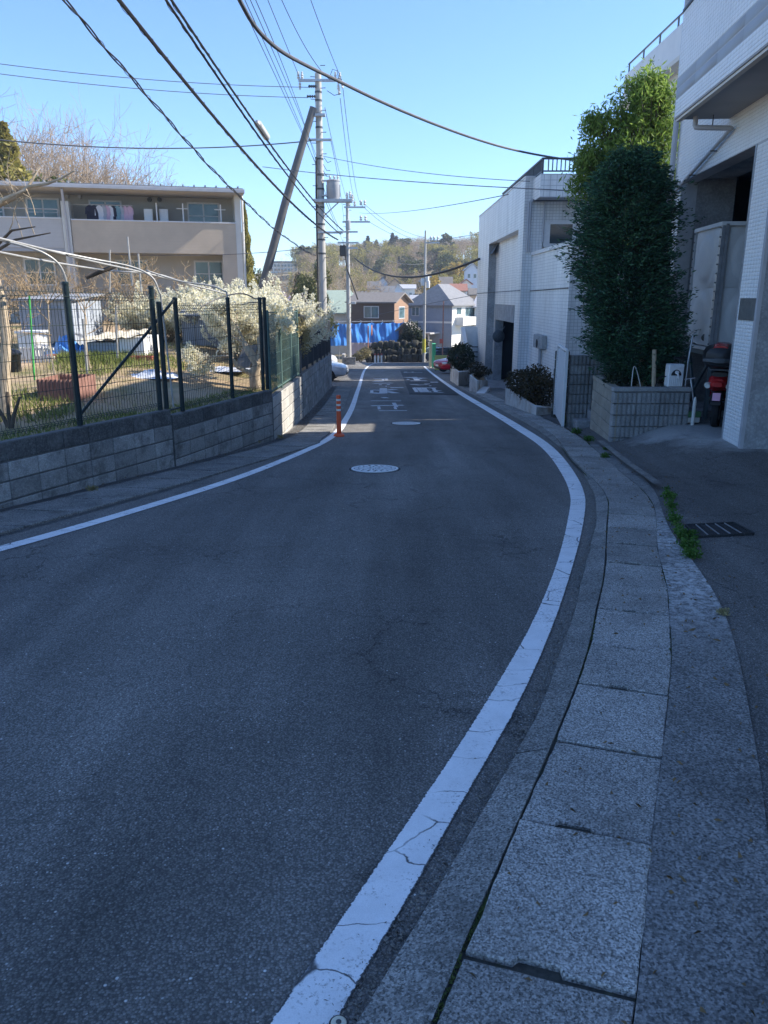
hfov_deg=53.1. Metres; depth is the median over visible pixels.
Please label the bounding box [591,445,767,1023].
edge strip
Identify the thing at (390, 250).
bamboo clump
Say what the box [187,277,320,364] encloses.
blossom shrub
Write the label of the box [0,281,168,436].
fence
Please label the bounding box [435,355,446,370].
painted wall
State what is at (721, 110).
tiled apartment block
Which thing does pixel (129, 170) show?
bare tree
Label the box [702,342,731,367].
top box
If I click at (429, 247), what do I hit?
bamboo clump
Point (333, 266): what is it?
bamboo clump
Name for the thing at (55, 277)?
bare shrub
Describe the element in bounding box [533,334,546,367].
meter box
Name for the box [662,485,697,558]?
joint weeds
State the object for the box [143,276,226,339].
blossom shrub
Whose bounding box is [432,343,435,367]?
green board
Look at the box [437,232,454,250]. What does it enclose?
evergreen tree
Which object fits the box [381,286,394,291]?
house
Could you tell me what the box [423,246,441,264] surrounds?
bare tree
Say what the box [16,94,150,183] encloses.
bare tree
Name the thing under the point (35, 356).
picket screen
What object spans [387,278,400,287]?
house
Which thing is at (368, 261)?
bamboo clump
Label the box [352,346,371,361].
dry bush
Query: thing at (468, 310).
window
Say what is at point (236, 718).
road
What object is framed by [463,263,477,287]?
house
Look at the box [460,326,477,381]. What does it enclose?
stair wall
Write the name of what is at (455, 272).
yellow tree
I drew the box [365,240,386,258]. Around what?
bamboo clump
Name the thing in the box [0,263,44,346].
bare shrub
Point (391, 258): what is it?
bamboo clump
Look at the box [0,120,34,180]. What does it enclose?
conifer tree
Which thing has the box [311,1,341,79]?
cable
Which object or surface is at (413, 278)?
bare tree
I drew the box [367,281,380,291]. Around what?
house
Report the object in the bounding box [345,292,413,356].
house
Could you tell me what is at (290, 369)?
fence
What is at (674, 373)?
hose box
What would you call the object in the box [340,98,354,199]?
cable
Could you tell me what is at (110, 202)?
window
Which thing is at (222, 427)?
block wall
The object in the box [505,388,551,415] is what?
white planter
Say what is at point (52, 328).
door
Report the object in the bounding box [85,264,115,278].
timber prop
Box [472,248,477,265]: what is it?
bamboo clump
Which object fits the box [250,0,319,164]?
cable
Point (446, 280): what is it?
house
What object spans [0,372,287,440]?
garden grass
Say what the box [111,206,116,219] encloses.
hanging shirt
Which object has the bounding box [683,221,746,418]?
water tank
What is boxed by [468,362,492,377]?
planter shrub
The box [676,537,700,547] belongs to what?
weed tuft
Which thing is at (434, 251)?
evergreen tree
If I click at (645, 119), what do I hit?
broadleaf tree
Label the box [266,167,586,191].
cable
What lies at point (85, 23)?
cable
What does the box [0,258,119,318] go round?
bare shrub
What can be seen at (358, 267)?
bare tree
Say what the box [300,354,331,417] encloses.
block wall
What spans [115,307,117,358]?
stake
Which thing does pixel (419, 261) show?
evergreen tree
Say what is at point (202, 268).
window
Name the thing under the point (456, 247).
bamboo clump
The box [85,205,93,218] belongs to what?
hanging shirt
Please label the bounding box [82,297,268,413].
fence
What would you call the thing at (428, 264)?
evergreen tree
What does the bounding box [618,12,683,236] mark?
white building
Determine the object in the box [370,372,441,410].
road lettering
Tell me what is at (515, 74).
sky
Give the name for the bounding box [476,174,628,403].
white tiled building
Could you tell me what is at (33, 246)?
rail pipe
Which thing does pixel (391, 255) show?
bare tree
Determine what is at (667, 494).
weed tuft
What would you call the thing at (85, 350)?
stake
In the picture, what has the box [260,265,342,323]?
bare tree
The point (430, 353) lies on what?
post
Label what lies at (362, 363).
road
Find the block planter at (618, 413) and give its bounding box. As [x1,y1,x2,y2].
[590,375,691,441]
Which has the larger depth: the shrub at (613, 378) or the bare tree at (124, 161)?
the bare tree at (124, 161)
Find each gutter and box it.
[0,386,351,535]
[356,383,671,1023]
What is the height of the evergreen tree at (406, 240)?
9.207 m
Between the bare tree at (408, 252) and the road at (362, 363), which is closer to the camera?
the road at (362, 363)
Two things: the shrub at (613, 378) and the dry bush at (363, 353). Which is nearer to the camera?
the shrub at (613, 378)
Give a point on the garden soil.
(186, 387)
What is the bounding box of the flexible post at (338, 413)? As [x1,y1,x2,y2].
[334,395,344,436]
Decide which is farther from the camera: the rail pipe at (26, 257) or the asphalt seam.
the asphalt seam
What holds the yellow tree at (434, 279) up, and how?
on the ground at (338, 356)
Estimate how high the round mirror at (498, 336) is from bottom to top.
0.605 m
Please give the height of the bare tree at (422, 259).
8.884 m
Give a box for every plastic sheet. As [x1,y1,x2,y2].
[131,369,177,378]
[210,366,250,371]
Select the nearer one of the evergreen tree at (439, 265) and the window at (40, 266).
the window at (40, 266)
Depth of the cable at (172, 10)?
12.79 m
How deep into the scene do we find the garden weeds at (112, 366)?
11.38 m
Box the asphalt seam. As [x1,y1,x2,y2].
[409,393,457,394]
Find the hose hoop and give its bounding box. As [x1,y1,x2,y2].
[631,366,640,386]
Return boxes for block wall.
[0,409,174,508]
[171,390,273,465]
[272,376,302,438]
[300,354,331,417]
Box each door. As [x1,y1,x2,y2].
[40,308,62,345]
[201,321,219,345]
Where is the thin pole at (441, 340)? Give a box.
[439,301,443,354]
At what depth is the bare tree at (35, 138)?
54.06 m
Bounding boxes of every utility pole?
[297,65,353,318]
[338,200,369,363]
[419,230,438,361]
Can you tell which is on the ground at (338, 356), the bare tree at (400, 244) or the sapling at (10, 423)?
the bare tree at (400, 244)
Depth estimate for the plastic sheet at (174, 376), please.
13.91 m
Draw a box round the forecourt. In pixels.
[539,403,767,832]
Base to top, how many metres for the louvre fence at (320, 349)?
1.849 m
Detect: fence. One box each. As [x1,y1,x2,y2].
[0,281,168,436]
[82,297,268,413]
[266,310,299,392]
[298,314,330,372]
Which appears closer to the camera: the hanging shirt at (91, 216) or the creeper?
the creeper
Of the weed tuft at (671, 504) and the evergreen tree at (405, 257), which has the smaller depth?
the weed tuft at (671, 504)
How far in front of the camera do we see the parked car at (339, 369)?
35.66 m
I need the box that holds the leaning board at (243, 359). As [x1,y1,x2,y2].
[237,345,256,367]
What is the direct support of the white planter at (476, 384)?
on the ground at (338, 356)
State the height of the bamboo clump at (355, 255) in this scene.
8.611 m
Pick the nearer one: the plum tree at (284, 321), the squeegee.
the squeegee
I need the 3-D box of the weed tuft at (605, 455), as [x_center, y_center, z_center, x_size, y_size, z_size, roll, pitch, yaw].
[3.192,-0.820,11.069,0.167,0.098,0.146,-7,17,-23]
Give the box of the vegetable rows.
[54,349,136,364]
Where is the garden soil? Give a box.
[0,321,323,440]
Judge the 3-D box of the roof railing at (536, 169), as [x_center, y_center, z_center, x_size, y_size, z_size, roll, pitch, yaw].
[7.842,-11.279,26.687,6.316,0.613,8.098,0,16,0]
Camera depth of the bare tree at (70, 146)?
60.35 m
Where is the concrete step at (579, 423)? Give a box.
[572,409,590,428]
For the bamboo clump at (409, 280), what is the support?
on the ground at (338, 356)
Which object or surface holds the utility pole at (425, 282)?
on the ground at (338, 356)
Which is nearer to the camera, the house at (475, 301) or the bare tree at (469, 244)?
the house at (475, 301)
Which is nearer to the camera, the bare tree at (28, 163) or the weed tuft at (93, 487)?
the weed tuft at (93, 487)
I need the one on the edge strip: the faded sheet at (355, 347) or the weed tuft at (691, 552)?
the weed tuft at (691, 552)
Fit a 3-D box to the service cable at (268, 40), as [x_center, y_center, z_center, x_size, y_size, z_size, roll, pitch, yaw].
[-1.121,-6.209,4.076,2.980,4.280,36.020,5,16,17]
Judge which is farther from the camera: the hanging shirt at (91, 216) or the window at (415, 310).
the window at (415, 310)
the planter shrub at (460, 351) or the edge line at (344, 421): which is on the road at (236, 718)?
the edge line at (344, 421)
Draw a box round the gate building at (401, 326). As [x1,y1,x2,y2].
[395,322,418,339]
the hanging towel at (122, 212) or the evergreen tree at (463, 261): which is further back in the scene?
the evergreen tree at (463, 261)
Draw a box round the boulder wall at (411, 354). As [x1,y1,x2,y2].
[365,339,422,361]
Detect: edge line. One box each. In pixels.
[0,366,368,550]
[269,366,585,1023]
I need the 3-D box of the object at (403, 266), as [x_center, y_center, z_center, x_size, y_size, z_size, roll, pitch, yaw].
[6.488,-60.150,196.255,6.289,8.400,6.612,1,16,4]
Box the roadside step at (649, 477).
[598,441,660,482]
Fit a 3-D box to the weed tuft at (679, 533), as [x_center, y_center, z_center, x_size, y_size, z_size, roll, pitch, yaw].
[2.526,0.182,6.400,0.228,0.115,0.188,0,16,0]
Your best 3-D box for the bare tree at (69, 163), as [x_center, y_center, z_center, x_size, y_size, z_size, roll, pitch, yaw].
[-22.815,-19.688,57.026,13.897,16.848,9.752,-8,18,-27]
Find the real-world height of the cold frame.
0.614 m
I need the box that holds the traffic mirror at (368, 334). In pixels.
[367,325,372,347]
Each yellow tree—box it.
[421,275,440,292]
[440,261,465,280]
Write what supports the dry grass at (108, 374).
on the garden soil
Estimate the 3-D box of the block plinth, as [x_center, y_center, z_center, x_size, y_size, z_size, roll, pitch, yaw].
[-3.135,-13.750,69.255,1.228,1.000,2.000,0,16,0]
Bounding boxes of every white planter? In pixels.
[450,366,468,385]
[469,370,487,391]
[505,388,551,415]
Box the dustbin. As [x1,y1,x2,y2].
[11,349,21,371]
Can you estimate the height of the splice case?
0.211 m
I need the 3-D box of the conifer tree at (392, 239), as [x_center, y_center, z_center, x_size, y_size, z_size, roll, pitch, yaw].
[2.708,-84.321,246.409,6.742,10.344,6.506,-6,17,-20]
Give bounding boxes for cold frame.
[81,329,159,354]
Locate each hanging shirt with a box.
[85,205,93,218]
[89,205,98,218]
[95,205,103,218]
[102,205,106,219]
[105,205,110,219]
[108,206,113,219]
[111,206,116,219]
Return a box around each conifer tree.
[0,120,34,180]
[242,201,257,298]
[289,271,302,294]
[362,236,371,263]
[387,232,395,253]
[551,140,705,386]
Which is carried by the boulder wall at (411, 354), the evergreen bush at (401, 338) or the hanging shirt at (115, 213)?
the evergreen bush at (401, 338)
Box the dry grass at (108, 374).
[0,339,286,431]
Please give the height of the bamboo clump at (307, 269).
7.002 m
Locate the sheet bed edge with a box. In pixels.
[36,374,96,401]
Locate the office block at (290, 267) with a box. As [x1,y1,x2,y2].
[271,261,299,272]
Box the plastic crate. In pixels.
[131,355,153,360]
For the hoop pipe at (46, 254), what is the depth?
8.14 m
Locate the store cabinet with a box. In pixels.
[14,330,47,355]
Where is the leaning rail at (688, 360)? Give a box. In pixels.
[684,336,693,385]
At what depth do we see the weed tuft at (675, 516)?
7.04 m
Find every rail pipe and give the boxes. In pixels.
[0,237,230,295]
[0,251,201,290]
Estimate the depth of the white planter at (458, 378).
32.35 m
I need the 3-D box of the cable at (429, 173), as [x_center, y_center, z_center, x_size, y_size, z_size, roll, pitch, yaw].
[0.764,-11.902,26.422,0.019,2.386,12.317,-10,18,-32]
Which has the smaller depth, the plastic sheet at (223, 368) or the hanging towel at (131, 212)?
the plastic sheet at (223, 368)
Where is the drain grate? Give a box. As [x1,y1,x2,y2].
[685,522,754,537]
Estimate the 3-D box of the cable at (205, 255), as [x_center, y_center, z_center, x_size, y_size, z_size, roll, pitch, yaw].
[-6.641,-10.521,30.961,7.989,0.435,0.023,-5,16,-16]
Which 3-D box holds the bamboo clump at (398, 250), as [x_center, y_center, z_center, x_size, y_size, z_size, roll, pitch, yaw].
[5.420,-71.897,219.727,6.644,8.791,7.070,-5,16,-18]
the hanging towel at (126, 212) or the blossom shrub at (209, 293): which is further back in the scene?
the hanging towel at (126, 212)
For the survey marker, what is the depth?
1.85 m
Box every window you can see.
[0,197,4,215]
[23,258,57,285]
[25,197,60,216]
[88,200,121,206]
[115,260,147,285]
[187,202,219,221]
[194,260,223,285]
[364,306,378,317]
[399,306,404,318]
[412,307,419,315]
[456,307,461,314]
[465,307,473,316]
[490,243,499,256]
[543,220,581,246]
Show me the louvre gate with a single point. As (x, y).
(560, 383)
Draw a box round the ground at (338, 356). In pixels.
[257,264,440,362]
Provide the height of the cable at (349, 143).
1.448 m
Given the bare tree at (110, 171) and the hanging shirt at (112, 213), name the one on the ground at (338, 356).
the bare tree at (110, 171)
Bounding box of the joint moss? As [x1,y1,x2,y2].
[428,441,675,1023]
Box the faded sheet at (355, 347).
[351,343,370,355]
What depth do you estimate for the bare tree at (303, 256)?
220.85 m
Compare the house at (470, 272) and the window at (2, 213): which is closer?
the window at (2, 213)
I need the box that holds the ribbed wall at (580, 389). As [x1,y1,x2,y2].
[565,355,637,426]
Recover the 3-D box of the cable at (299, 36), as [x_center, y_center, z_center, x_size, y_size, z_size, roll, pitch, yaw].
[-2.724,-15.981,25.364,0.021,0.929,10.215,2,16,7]
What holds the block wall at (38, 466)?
on the ground at (338, 356)
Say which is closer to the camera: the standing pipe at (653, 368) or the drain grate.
the drain grate
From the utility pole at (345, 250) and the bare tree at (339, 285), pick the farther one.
the bare tree at (339, 285)
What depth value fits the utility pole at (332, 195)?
31.39 m
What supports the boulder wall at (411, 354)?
on the ground at (338, 356)
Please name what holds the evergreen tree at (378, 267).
on the ground at (338, 356)
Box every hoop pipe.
[0,240,75,416]
[50,249,173,406]
[146,270,227,296]
[201,293,264,361]
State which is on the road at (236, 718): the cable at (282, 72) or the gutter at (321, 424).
the gutter at (321, 424)
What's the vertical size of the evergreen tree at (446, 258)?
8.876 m
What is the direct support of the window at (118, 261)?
in the apartment house at (182, 220)
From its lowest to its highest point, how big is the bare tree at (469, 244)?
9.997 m
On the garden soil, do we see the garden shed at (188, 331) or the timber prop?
the garden shed at (188, 331)
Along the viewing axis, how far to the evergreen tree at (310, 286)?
58.90 m
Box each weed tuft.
[85,485,98,490]
[570,427,582,433]
[583,435,595,441]
[600,452,611,457]
[660,490,677,498]
[664,501,678,507]
[666,513,683,521]
[673,526,700,539]
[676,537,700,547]
[680,546,703,558]
[715,607,729,615]
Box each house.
[0,178,246,321]
[327,290,352,353]
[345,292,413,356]
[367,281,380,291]
[379,277,388,291]
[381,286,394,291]
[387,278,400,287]
[395,284,403,291]
[399,284,415,295]
[408,284,475,346]
[439,277,452,283]
[450,284,467,293]
[459,279,472,295]
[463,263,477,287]
[467,288,476,299]
[471,296,476,325]
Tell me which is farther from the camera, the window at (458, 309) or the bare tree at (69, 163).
the window at (458, 309)
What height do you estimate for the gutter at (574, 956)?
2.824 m
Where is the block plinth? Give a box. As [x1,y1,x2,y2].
[342,353,355,364]
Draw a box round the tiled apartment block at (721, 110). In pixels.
[660,0,767,448]
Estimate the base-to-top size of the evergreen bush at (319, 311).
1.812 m
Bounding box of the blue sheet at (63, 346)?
[44,335,83,355]
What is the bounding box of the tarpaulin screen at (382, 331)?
[330,320,403,360]
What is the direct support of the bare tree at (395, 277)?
on the ground at (338, 356)
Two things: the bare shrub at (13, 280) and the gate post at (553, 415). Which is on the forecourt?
the gate post at (553, 415)
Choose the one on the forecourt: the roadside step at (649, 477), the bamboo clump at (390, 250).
the roadside step at (649, 477)
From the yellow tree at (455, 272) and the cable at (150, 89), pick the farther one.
the yellow tree at (455, 272)
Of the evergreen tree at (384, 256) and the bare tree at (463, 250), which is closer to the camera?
the evergreen tree at (384, 256)
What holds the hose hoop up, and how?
on the block planter at (618, 413)
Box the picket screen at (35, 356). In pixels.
[19,346,54,362]
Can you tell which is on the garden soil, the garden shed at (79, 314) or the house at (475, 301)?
the garden shed at (79, 314)
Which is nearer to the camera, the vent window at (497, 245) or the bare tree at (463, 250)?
the vent window at (497, 245)
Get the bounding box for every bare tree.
[0,86,80,177]
[0,89,85,178]
[8,98,80,173]
[10,116,114,183]
[11,96,122,182]
[13,114,105,181]
[13,123,151,184]
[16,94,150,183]
[19,119,126,183]
[32,149,153,184]
[36,115,175,185]
[37,120,177,185]
[52,96,190,183]
[68,122,178,184]
[69,149,183,185]
[257,260,295,302]
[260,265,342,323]
[294,260,315,275]
[296,251,314,265]
[316,255,394,292]
[329,280,345,289]
[339,262,365,280]
[365,248,381,266]
[373,259,399,273]
[377,268,406,280]
[378,271,404,284]
[379,252,406,266]
[389,239,407,255]
[402,270,421,292]
[403,242,427,258]
[411,253,432,271]
[411,267,428,293]
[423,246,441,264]
[455,243,470,259]
[457,233,474,255]
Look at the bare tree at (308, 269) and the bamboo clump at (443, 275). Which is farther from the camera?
the bare tree at (308, 269)
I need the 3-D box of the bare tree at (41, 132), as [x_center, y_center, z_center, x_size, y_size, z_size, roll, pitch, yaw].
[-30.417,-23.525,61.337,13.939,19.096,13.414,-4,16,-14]
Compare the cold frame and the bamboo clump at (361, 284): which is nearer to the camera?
the cold frame
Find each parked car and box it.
[332,362,347,380]
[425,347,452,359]
[433,355,456,371]
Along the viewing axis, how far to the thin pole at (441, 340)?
64.27 m
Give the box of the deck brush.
[684,378,700,422]
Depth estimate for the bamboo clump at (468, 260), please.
204.89 m
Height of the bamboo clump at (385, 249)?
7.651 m
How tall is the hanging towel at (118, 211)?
0.850 m
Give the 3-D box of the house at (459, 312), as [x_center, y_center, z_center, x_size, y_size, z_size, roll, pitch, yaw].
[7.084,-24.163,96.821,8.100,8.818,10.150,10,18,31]
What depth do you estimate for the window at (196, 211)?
31.83 m
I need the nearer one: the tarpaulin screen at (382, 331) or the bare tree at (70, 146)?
the bare tree at (70, 146)
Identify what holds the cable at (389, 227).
attached to the utility pole at (345, 250)
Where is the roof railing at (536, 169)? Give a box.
[502,157,576,194]
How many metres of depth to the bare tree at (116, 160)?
55.95 m
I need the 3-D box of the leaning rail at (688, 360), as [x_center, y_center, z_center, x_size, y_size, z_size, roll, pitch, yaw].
[5.096,-2.511,12.852,0.043,0.857,0.157,12,19,36]
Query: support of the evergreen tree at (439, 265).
on the ground at (338, 356)
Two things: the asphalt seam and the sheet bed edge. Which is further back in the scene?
the asphalt seam
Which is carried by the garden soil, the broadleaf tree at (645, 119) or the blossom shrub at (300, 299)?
the blossom shrub at (300, 299)
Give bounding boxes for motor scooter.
[701,334,728,426]
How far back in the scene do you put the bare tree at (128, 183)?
53.14 m
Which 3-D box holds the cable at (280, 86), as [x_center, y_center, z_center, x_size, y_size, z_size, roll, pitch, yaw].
[-2.778,-11.364,20.581,0.016,0.442,21.840,0,16,0]
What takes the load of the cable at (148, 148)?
attached to the utility pole at (332, 195)
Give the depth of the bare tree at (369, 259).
221.70 m
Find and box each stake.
[28,296,34,379]
[82,319,88,373]
[109,250,110,291]
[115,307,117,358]
[127,237,132,285]
[137,254,141,291]
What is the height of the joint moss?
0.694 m
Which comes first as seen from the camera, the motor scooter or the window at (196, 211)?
the motor scooter
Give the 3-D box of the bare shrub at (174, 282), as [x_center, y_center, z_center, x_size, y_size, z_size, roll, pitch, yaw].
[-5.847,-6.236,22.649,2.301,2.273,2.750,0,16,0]
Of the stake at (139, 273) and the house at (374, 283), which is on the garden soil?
the stake at (139, 273)
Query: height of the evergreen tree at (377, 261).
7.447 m
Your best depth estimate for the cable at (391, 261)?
71.98 m
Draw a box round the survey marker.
[329,1015,348,1023]
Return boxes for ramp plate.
[477,386,489,392]
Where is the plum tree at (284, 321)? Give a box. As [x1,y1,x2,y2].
[181,293,296,389]
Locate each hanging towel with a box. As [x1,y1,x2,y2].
[115,206,120,219]
[119,206,123,219]
[123,206,128,219]
[127,206,133,219]
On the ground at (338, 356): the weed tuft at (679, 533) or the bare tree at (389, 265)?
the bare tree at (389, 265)
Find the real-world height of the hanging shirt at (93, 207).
1.000 m
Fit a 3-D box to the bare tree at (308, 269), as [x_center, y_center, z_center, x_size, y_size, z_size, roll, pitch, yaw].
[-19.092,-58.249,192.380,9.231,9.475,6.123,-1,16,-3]
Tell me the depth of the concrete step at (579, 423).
15.03 m
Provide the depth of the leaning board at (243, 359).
16.86 m
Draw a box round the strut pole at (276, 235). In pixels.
[258,106,316,290]
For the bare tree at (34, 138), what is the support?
on the ground at (338, 356)
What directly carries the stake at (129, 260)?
on the garden soil
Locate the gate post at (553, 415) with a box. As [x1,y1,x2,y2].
[551,351,569,417]
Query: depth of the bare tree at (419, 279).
184.06 m
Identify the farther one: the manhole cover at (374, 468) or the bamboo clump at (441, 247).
the bamboo clump at (441, 247)
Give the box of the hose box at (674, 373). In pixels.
[664,363,683,386]
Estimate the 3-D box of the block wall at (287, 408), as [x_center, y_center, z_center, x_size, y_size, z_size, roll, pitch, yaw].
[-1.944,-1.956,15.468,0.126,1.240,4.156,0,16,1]
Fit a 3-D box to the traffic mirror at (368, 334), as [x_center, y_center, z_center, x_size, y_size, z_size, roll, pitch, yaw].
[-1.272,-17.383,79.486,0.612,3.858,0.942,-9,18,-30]
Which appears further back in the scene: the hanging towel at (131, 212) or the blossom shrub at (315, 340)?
the hanging towel at (131, 212)
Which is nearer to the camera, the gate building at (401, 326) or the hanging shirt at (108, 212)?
the hanging shirt at (108, 212)
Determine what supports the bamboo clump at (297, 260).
on the ground at (338, 356)
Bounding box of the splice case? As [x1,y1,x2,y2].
[255,120,269,139]
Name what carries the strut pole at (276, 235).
attached to the utility pole at (332, 195)
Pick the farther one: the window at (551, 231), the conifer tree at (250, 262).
the conifer tree at (250, 262)
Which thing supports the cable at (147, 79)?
attached to the utility pole at (332, 195)
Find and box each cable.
[0,139,311,148]
[2,64,308,87]
[2,74,306,97]
[62,0,315,255]
[115,247,315,255]
[117,0,337,239]
[165,0,340,234]
[170,0,343,230]
[237,0,575,161]
[245,0,317,169]
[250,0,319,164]
[251,25,316,164]
[255,0,320,176]
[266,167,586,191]
[268,1,299,77]
[282,1,329,79]
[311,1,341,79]
[319,155,529,181]
[325,109,345,195]
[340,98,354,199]
[343,91,359,201]
[347,294,476,322]
[354,258,479,277]
[359,245,422,264]
[365,208,422,240]
[367,194,508,213]
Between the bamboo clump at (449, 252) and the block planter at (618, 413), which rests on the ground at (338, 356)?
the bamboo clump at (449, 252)
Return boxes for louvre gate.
[553,344,568,426]
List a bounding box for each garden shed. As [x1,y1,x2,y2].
[11,294,104,345]
[178,302,220,347]
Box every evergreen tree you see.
[28,170,75,182]
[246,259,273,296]
[289,274,316,301]
[292,263,338,338]
[294,245,312,266]
[370,263,386,278]
[371,259,389,276]
[380,254,394,267]
[395,238,416,258]
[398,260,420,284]
[399,270,419,291]
[400,256,415,265]
[412,259,426,282]
[415,251,433,271]
[427,247,444,269]
[431,261,449,274]
[433,253,457,274]
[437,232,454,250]
[451,259,467,275]
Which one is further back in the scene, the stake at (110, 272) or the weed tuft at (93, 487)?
the stake at (110, 272)
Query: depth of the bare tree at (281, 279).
67.06 m
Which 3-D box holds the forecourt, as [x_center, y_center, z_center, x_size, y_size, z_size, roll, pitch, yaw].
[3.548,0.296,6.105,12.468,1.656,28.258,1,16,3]
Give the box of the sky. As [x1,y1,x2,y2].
[0,0,684,273]
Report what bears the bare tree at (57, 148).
on the ground at (338, 356)
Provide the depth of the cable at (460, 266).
43.52 m
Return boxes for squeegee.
[673,357,686,363]
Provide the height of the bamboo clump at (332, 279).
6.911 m
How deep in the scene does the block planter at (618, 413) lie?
12.70 m
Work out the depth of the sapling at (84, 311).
14.10 m
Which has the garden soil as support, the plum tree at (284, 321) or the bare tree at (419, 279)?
the plum tree at (284, 321)
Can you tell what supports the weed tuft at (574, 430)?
on the forecourt
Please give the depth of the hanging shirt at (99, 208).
30.04 m
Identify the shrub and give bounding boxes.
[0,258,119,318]
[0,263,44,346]
[7,257,173,339]
[87,255,163,330]
[102,280,197,341]
[142,263,206,335]
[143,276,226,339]
[166,274,291,330]
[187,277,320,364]
[199,288,339,365]
[222,271,333,363]
[283,291,320,319]
[446,342,474,370]
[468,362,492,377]
[504,363,553,405]
[602,371,637,386]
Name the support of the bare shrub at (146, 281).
on the garden soil
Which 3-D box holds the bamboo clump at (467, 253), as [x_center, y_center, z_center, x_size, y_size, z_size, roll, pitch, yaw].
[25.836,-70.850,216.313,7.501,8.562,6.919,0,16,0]
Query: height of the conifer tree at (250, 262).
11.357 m
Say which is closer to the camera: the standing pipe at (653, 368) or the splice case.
the standing pipe at (653, 368)
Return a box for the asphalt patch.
[400,370,456,393]
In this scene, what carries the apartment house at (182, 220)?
on the garden soil
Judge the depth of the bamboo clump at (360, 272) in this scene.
186.26 m
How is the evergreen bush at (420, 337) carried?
on the boulder wall at (411, 354)
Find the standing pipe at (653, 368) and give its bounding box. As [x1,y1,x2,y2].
[652,349,655,386]
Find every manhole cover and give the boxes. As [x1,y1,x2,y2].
[349,465,399,472]
[391,422,421,424]
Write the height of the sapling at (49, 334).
2.214 m
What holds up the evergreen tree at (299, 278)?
on the ground at (338, 356)
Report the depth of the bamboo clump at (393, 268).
186.18 m
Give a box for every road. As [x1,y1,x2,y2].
[0,366,596,1023]
[348,359,428,365]
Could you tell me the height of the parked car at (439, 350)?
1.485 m
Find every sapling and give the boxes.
[0,392,20,428]
[10,253,95,374]
[53,265,129,369]
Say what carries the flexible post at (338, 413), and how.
on the road at (236, 718)
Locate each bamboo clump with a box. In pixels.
[286,271,315,294]
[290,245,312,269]
[295,254,315,271]
[300,262,316,283]
[314,257,341,280]
[326,245,339,257]
[326,248,341,272]
[326,268,337,289]
[338,267,357,287]
[345,266,373,279]
[350,247,366,273]
[350,276,375,292]
[362,247,379,266]
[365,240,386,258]
[379,256,396,274]
[380,245,396,255]
[380,248,398,261]
[388,276,412,283]
[391,244,412,263]
[392,267,417,283]
[418,240,438,257]
[421,273,450,289]
[433,244,448,260]
[437,250,456,259]
[443,244,460,258]
[453,275,463,283]
[458,254,477,267]
[465,245,477,266]
[469,231,478,249]
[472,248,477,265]
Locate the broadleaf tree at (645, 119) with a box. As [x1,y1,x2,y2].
[557,55,679,303]
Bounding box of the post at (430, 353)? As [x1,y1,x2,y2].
[429,340,431,366]
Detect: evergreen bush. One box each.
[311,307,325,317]
[397,332,408,341]
[402,319,422,341]
[406,327,428,346]
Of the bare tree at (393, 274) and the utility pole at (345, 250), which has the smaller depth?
the utility pole at (345, 250)
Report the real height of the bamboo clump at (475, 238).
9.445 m
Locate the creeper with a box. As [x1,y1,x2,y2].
[282,311,311,372]
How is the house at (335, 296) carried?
on the ground at (338, 356)
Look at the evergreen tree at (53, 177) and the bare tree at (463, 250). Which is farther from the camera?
the bare tree at (463, 250)
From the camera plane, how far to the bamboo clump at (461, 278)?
172.07 m
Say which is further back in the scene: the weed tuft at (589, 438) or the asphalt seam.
the asphalt seam
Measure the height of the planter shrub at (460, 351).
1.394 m
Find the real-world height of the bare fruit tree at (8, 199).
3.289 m
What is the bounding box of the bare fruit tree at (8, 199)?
[0,139,74,417]
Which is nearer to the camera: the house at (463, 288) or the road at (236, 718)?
the road at (236, 718)
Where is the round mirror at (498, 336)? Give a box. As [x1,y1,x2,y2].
[492,326,504,342]
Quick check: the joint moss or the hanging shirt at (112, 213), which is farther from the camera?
the hanging shirt at (112, 213)
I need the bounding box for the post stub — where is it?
[690,397,696,424]
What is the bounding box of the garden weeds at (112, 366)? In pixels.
[0,342,187,422]

